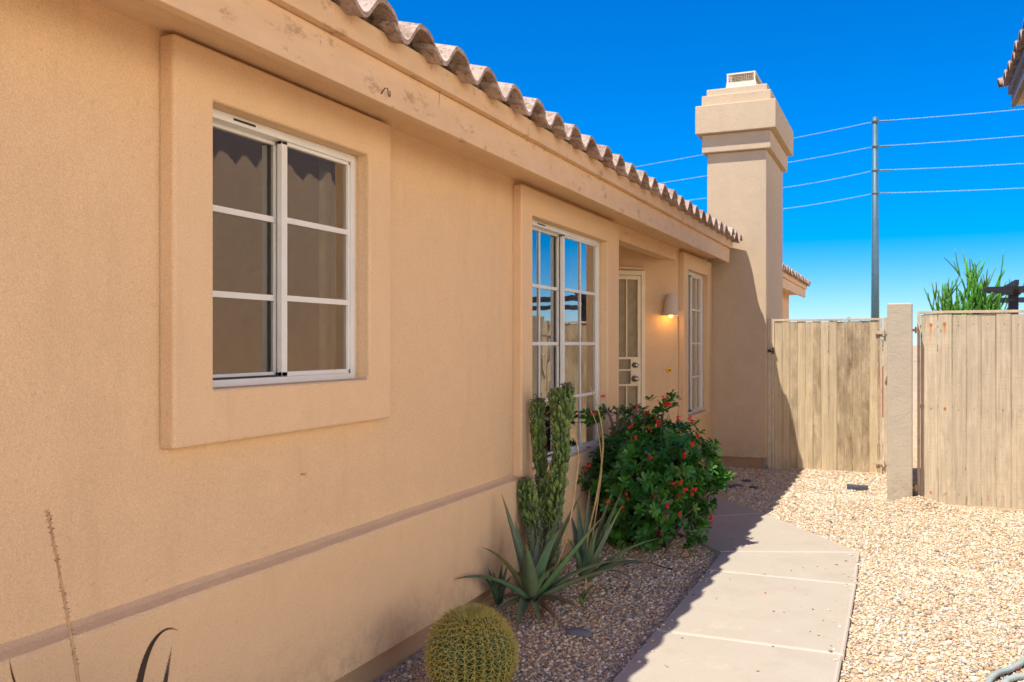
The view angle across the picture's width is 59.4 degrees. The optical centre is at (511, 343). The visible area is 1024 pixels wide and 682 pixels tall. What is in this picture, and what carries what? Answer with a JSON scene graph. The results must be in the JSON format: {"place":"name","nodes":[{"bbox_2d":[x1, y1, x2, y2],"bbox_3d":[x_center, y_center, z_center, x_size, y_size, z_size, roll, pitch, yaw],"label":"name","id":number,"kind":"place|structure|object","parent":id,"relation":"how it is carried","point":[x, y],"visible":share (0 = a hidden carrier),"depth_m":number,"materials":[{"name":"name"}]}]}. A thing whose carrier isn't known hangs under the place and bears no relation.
{"place":"outdoors","nodes":[
{"label":"outdoors","id":0,"kind":"place"},
{"bbox_2d":[372,392,1023,681],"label":"gravel ground","id":1,"kind":"structure","parent":0,"point":[390,672],"depth_m":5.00,"materials":[{"name":"beige gravel"}]},
{"bbox_2d":[9,627,178,681],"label":"aloe plant","id":2,"kind":"object","parent":1,"relation":"on","point":[141,673],"visible":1,"depth_m":2.35,"materials":[{"name":"green plant"}]},
{"bbox_2d":[45,509,79,681],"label":"flower stalk","id":3,"kind":"object","parent":2,"relation":"on","point":[67,613],"visible":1,"depth_m":2.34,"materials":[{"name":"brown plant"}]},
{"bbox_2d":[421,602,519,681],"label":"barrel cactus","id":4,"kind":"object","parent":1,"relation":"on","point":[470,643],"visible":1,"depth_m":3.74,"materials":[{"name":"plant"}]},
{"bbox_2d":[455,494,621,631],"bbox_3d":[0.204,1.162,4.817,0.766,0.632,0.765,0,0,24],"label":"aloe plant","id":5,"kind":"object","parent":1,"relation":"on","point":[536,589],"visible":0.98,"depth_m":4.89,"materials":[{"name":"green plant"}]},
{"bbox_2d":[486,564,510,604],"bbox_3d":[-0.078,1.313,4.873,0.106,0.239,0.146,0,0,35],"label":"aloe offshoot","id":6,"kind":"object","parent":5,"relation":"attached to","point":[497,589],"visible":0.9,"depth_m":4.88,"materials":[{"name":"green plant"}]},
{"bbox_2d":[554,430,579,570],"bbox_3d":[0.270,0.945,4.944,0.225,0.941,0.034,0,0,29],"label":"flower stalk","id":7,"kind":"object","parent":5,"relation":"attached to","point":[576,475],"visible":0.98,"depth_m":4.90,"materials":[{"name":"plant"}]},
{"bbox_2d":[515,381,576,583],"bbox_3d":[0.205,0.883,5.446,0.383,1.315,0.242,0,0,2],"label":"tall cactus","id":8,"kind":"object","parent":1,"relation":"on","point":[540,510],"visible":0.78,"depth_m":5.37,"materials":[{"name":"green plant"}]},
{"bbox_2d":[565,627,591,638],"bbox_3d":[0.339,1.467,4.546,0.146,0.050,0.100,0,0,24],"label":"river stone","id":9,"kind":"object","parent":1,"relation":"on","point":[577,632],"visible":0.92,"depth_m":4.51,"materials":[{"name":"grey stone"}]},
{"bbox_2d":[575,587,591,603],"bbox_3d":[0.396,1.384,4.926,0.087,0.099,0.128,0,0,24],"label":"aloe offshoot","id":10,"kind":"object","parent":1,"relation":"on","point":[581,597],"visible":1,"depth_m":4.92,"materials":[{"name":"green plant"}]},
{"bbox_2d":[568,489,660,581],"bbox_3d":[0.561,1.157,5.363,0.744,0.544,0.428,0,0,45],"label":"aloe plant","id":11,"kind":"object","parent":1,"relation":"on","point":[589,556],"visible":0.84,"depth_m":5.35,"materials":[{"name":"green plant"}]},
{"bbox_2d":[584,378,603,586],"bbox_3d":[0.482,0.824,5.273,0.112,1.249,0.168,0,0,5],"label":"flower stalk","id":12,"kind":"object","parent":11,"relation":"attached to","point":[585,584],"visible":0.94,"depth_m":5.27,"materials":[{"name":"beige plant"}]},
{"bbox_2d":[590,409,601,538],"bbox_3d":[0.489,0.894,5.349,0.076,1.009,0.121,0,0,-8],"label":"flower stalk","id":13,"kind":"object","parent":11,"relation":"on","point":[600,479],"visible":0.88,"depth_m":5.34,"materials":[{"name":"plant"}]},
{"bbox_2d":[624,562,672,569],"bbox_3d":[0.884,1.457,5.903,0.328,0.062,0.137,0,0,24],"label":"drip tube","id":14,"kind":"object","parent":1,"relation":"on","point":[654,564],"visible":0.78,"depth_m":5.85,"materials":[{"name":"black plastic"}]},
{"bbox_2d":[577,389,735,553],"bbox_3d":[1.080,0.935,6.639,1.122,1.186,1.277,0,0,24],"label":"flowering bush","id":15,"kind":"object","parent":1,"relation":"on","point":[669,486],"visible":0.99,"depth_m":6.33,"materials":[{"name":"green plant"}]},
{"bbox_2d":[847,484,867,490],"bbox_3d":[3.510,1.476,9.119,0.206,0.072,0.090,0,0,26],"label":"dark brick","id":16,"kind":"object","parent":1,"relation":"on","point":[856,487],"visible":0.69,"depth_m":9.09,"materials":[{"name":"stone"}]},
{"bbox_2d":[887,303,912,500],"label":"block wall","id":17,"kind":"structure","parent":1,"relation":"on","point":[899,401],"depth_m":8.17,"materials":[{"name":"paint"}]},
{"bbox_2d":[768,318,886,473],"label":"gate","id":18,"kind":"structure","parent":17,"relation":"attached to","point":[819,372],"depth_m":10.45,"materials":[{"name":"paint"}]},
{"bbox_2d":[913,310,1023,511],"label":"board fence","id":19,"kind":"object","parent":17,"relation":"attached to","point":[987,379],"visible":0.94,"depth_m":8.09,"materials":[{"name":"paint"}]},
{"bbox_2d":[923,248,1023,385],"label":"desert shrub","id":20,"kind":"object","parent":1,"relation":"on","point":[978,298],"visible":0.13,"depth_m":17.79,"materials":[{"name":"green plant"}]},
{"bbox_2d":[984,280,1023,427],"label":"pergola","id":21,"kind":"object","parent":1,"relation":"on","point":[1013,290],"visible":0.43,"depth_m":15.89,"materials":[{"name":"black paint"}]},
{"bbox_2d":[984,656,1023,681],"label":"garden hose","id":22,"kind":"object","parent":1,"relation":"on","point":[993,676],"visible":1,"depth_m":3.97,"materials":[{"name":"grey rubber"}]},
{"bbox_2d":[387,0,1023,345],"label":"sky","id":23,"kind":"structure","parent":0,"point":[632,76],"materials":[{"name":"blue"}]},
{"bbox_2d":[613,494,859,681],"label":"path","id":24,"kind":"structure","parent":0,"point":[723,639],"depth_m":4.88,"materials":[{"name":"concrete"}]},
{"bbox_2d":[840,317,882,347],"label":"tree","id":25,"kind":"object","parent":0,"point":[877,334],"visible":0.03,"depth_m":57.48,"materials":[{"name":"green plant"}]},
{"bbox_2d":[877,346,952,392],"bbox_3d":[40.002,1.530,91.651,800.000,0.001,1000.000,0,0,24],"label":"ground","id":26,"kind":"structure","parent":0,"point":[914,368],"depth_m":54.17,"materials":[{"name":"beige gravel"}]},
{"bbox_2d":[0,0,810,681],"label":"house","id":27,"kind":"structure","parent":26,"relation":"on","point":[180,412],"depth_m":3.63,"materials":[{"name":"paint"}]},
{"bbox_2d":[213,108,355,387],"bbox_3d":[-0.912,-0.332,3.510,0.084,0.973,0.959,0,0,24],"label":"window","id":28,"kind":"structure","parent":27,"relation":"in","point":[279,141],"depth_m":3.51,"materials":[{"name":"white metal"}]},
{"bbox_2d":[319,158,330,369],"bbox_3d":[-0.805,-0.300,3.985,0.014,1.200,0.181,0,0,20],"label":"curtain","id":29,"kind":"object","parent":27,"relation":"hanging from","point":[324,265],"visible":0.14,"depth_m":3.93,"materials":[{"name":"beige fabric"}]},
{"bbox_2d":[532,219,598,465],"bbox_3d":[0.342,0.000,6.382,0.084,1.600,1.558,0,0,24],"label":"window","id":30,"kind":"structure","parent":27,"relation":"in","point":[588,291],"depth_m":6.77,"materials":[{"name":"white metal"}]},
{"bbox_2d":[569,240,578,445],"bbox_3d":[0.516,0.150,7.085,0.030,2.100,0.400,0,0,24],"label":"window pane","id":31,"kind":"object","parent":30,"relation":"in","point":[573,311],"visible":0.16,"depth_m":7.00,"materials":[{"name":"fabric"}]},
{"bbox_2d":[619,270,644,474],"bbox_3d":[0.937,0.357,9.095,0.950,2.205,0.111,0,0,-21],"label":"security door","id":32,"kind":"structure","parent":27,"relation":"in","point":[631,288],"depth_m":9.25,"materials":[{"name":"beige metal"}]},
{"bbox_2d":[662,294,679,317],"bbox_3d":[1.652,-0.389,9.340,0.180,0.248,0.180,0,0,24],"label":"wall lamp","id":33,"kind":"object","parent":27,"relation":"attached to","point":[670,309],"visible":1,"depth_m":9.28,"materials":[{"name":"ceramic"}]},
{"bbox_2d":[688,271,702,414],"bbox_3d":[2.019,0.000,10.226,0.084,1.600,1.080,0,0,24],"label":"window","id":34,"kind":"structure","parent":27,"relation":"in","point":[696,281],"depth_m":10.44,"materials":[{"name":"white glass"}]},
{"bbox_2d":[861,367,882,416],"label":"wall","id":35,"kind":"structure","parent":26,"relation":"on","point":[877,393],"depth_m":18.16,"materials":[{"name":"beige paint"}]},
{"bbox_2d":[871,117,891,361],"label":"utility pole","id":36,"kind":"object","parent":26,"relation":"on","point":[875,170],"visible":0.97,"depth_m":69.80,"materials":[{"name":"metal"}]},
{"bbox_2d":[637,109,1021,166],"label":"power line","id":37,"kind":"object","parent":36,"relation":"attached to","point":[865,123],"visible":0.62,"depth_m":69.53,"materials":[{"name":"metal"}]},
{"bbox_2d":[663,135,1023,182],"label":"power line","id":38,"kind":"object","parent":36,"relation":"attached to","point":[869,147],"visible":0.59,"depth_m":69.54,"materials":[{"name":"metal"}]},
{"bbox_2d":[693,163,1023,199],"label":"power line","id":39,"kind":"object","parent":36,"relation":"attached to","point":[896,169],"visible":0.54,"depth_m":69.28,"materials":[{"name":"metal"}]},
{"bbox_2d":[784,188,1017,208],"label":"power line","id":40,"kind":"object","parent":36,"relation":"attached to","point":[906,192],"visible":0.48,"depth_m":69.12,"materials":[{"name":"metal"}]},
{"bbox_2d":[997,20,1023,106],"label":"neighbouring house","id":41,"kind":"structure","parent":0,"point":[1012,78],"depth_m":8.40,"materials":[{"name":"paint"}]}
]}

